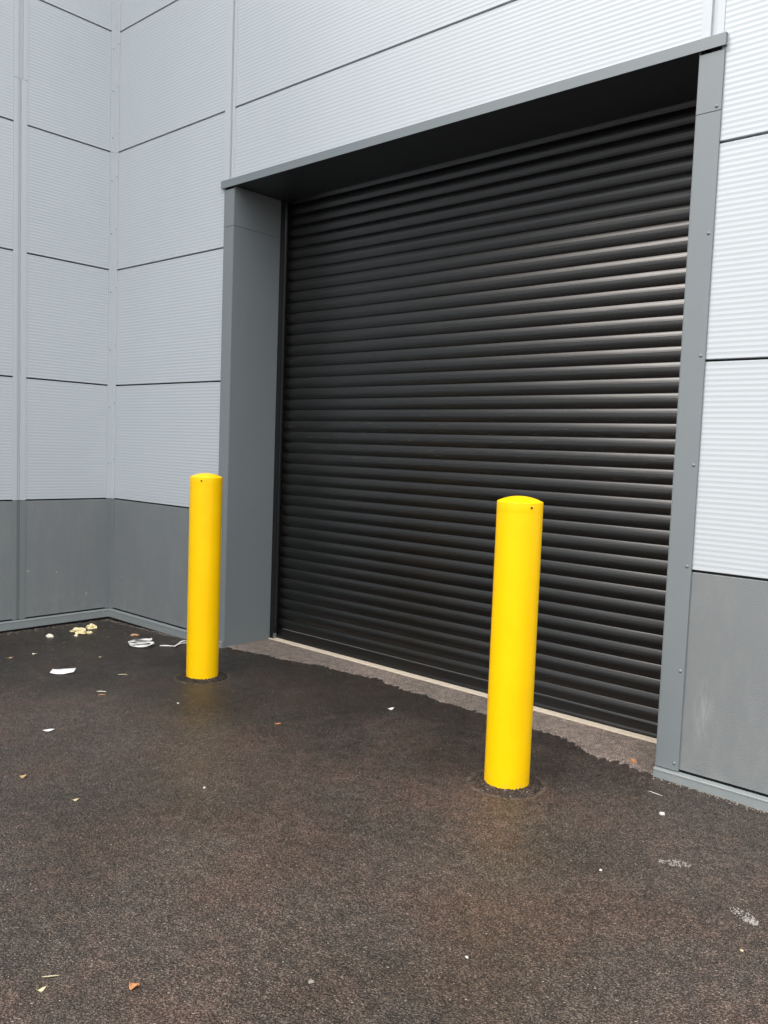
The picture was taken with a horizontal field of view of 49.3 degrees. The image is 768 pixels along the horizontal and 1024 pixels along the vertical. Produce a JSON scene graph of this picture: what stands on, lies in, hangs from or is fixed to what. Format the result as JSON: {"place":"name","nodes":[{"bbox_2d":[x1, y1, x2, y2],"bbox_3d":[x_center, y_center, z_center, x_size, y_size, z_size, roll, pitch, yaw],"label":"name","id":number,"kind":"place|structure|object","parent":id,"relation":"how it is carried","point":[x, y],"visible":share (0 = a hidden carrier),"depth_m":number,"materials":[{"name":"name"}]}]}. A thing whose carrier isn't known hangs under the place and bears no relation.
{"place":"outdoors","nodes":[
{"label":"outdoors","id":0,"kind":"place"},
{"bbox_2d":[0,618,767,1023],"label":"asphalt ground","id":1,"kind":"structure","parent":0,"point":[350,894],"depth_m":3.18,"materials":[{"name":"black asphalt"}]},
{"bbox_2d":[50,668,75,673],"bbox_3d":[-2.162,1.069,5.639,0.150,0.015,0.115,1,4,-13],"label":"card scrap","id":2,"kind":"object","parent":1,"relation":"on","point":[61,671],"visible":1,"depth_m":5.64,"materials":[{"name":"white paper"}]},
{"bbox_2d":[70,627,86,634],"bbox_3d":[-2.518,0.980,6.921,0.215,0.039,0.117,6,6,41],"label":"foam piece","id":3,"kind":"object","parent":1,"relation":"on","point":[76,630],"visible":1,"depth_m":6.88,"materials":[{"name":"beige plastic"}]},
{"bbox_2d":[86,623,96,628],"bbox_3d":[-2.487,0.970,7.113,0.080,0.038,0.111,0,5,-28],"label":"foam piece","id":4,"kind":"object","parent":1,"relation":"on","point":[92,626],"visible":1,"depth_m":7.09,"materials":[{"name":"beige plastic"}]},
{"bbox_2d":[129,982,139,989],"bbox_3d":[-0.718,1.358,2.406,0.029,0.018,0.030,1,5,-19],"label":"leaf","id":5,"kind":"object","parent":1,"relation":"on","point":[132,986],"visible":1,"depth_m":2.41,"materials":[{"name":"orange plant"}]},
{"bbox_2d":[128,638,153,646],"bbox_3d":[-1.881,1.015,6.493,0.192,0.040,0.293,0,5,-21],"label":"tangled strap","id":6,"kind":"object","parent":1,"relation":"on","point":[143,644],"visible":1,"depth_m":6.48,"materials":[{"name":"white plastic"}]},
{"bbox_2d":[160,640,184,646],"bbox_3d":[-1.601,1.026,6.500,0.152,0.023,0.234,6,6,41],"label":"plastic tie","id":7,"kind":"object","parent":1,"relation":"on","point":[174,645],"visible":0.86,"depth_m":6.46,"materials":[{"name":"white plastic"}]},
{"bbox_2d":[176,671,227,683],"bbox_3d":[-1.225,1.101,5.625,0.336,0.022,0.348,6,6,41],"label":"asphalt collar","id":8,"kind":"object","parent":1,"relation":"on","point":[184,678],"visible":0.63,"depth_m":5.53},
{"bbox_2d":[186,473,222,679],"bbox_3d":[-1.200,0.485,5.581,0.212,1.489,0.212,6,6,41],"label":"bollard","id":9,"kind":"object","parent":1,"relation":"on","point":[204,567],"visible":0.98,"depth_m":5.49,"materials":[{"name":"yellow metal"}]},
{"bbox_2d":[0,0,767,811],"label":"warehouse building","id":10,"kind":"structure","parent":1,"relation":"on","point":[370,312],"depth_m":5.64,"materials":[{"name":"grey metal"}]},
{"bbox_2d":[270,99,696,738],"bbox_3d":[0.458,-0.600,5.555,3.452,3.512,0.102,6,6,41],"label":"roller door","id":11,"kind":"structure","parent":10,"relation":"in","point":[457,338],"depth_m":5.37,"materials":[{"name":"black metal"}]},
{"bbox_2d":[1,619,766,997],"bbox_3d":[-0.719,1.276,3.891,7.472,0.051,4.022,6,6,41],"label":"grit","id":12,"kind":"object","parent":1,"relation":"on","point":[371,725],"visible":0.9,"depth_m":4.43,"materials":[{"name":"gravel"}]},
{"bbox_2d":[268,637,656,742],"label":"threshold slab","id":13,"kind":"structure","parent":1,"relation":"on","point":[584,721],"depth_m":5.54,"materials":[{"name":"concrete"}]},
{"bbox_2d":[472,771,541,797],"bbox_3d":[0.588,1.288,4.001,0.326,0.021,0.345,6,6,41],"label":"asphalt collar","id":14,"kind":"object","parent":1,"relation":"on","point":[534,786],"visible":0.66,"depth_m":3.91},
{"bbox_2d":[484,496,543,789],"bbox_3d":[0.609,0.670,3.955,0.214,1.496,0.214,6,6,41],"label":"bollard","id":15,"kind":"object","parent":1,"relation":"on","point":[517,559],"visible":0.99,"depth_m":3.87,"materials":[{"name":"yellow metal"}]},
{"bbox_2d":[658,859,690,866],"bbox_3d":[1.137,1.373,3.273,0.122,0.007,0.056,3,4,14],"label":"paint scuff","id":16,"kind":"object","parent":1,"relation":"on","point":[674,861],"visible":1,"depth_m":3.27,"materials":[{"name":"white paint"}]},
{"bbox_2d":[730,907,758,925],"bbox_3d":[1.253,1.406,2.909,0.056,0.007,0.118,1,4,-15],"label":"paint scuff","id":17,"kind":"object","parent":1,"relation":"on","point":[752,921],"visible":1,"depth_m":2.90,"materials":[{"name":"white paint"}]},
{"bbox_2d":[227,639,655,774],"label":"doorway pavement","id":18,"kind":"structure","parent":0,"point":[599,743],"depth_m":5.22,"materials":[{"name":"concrete"}]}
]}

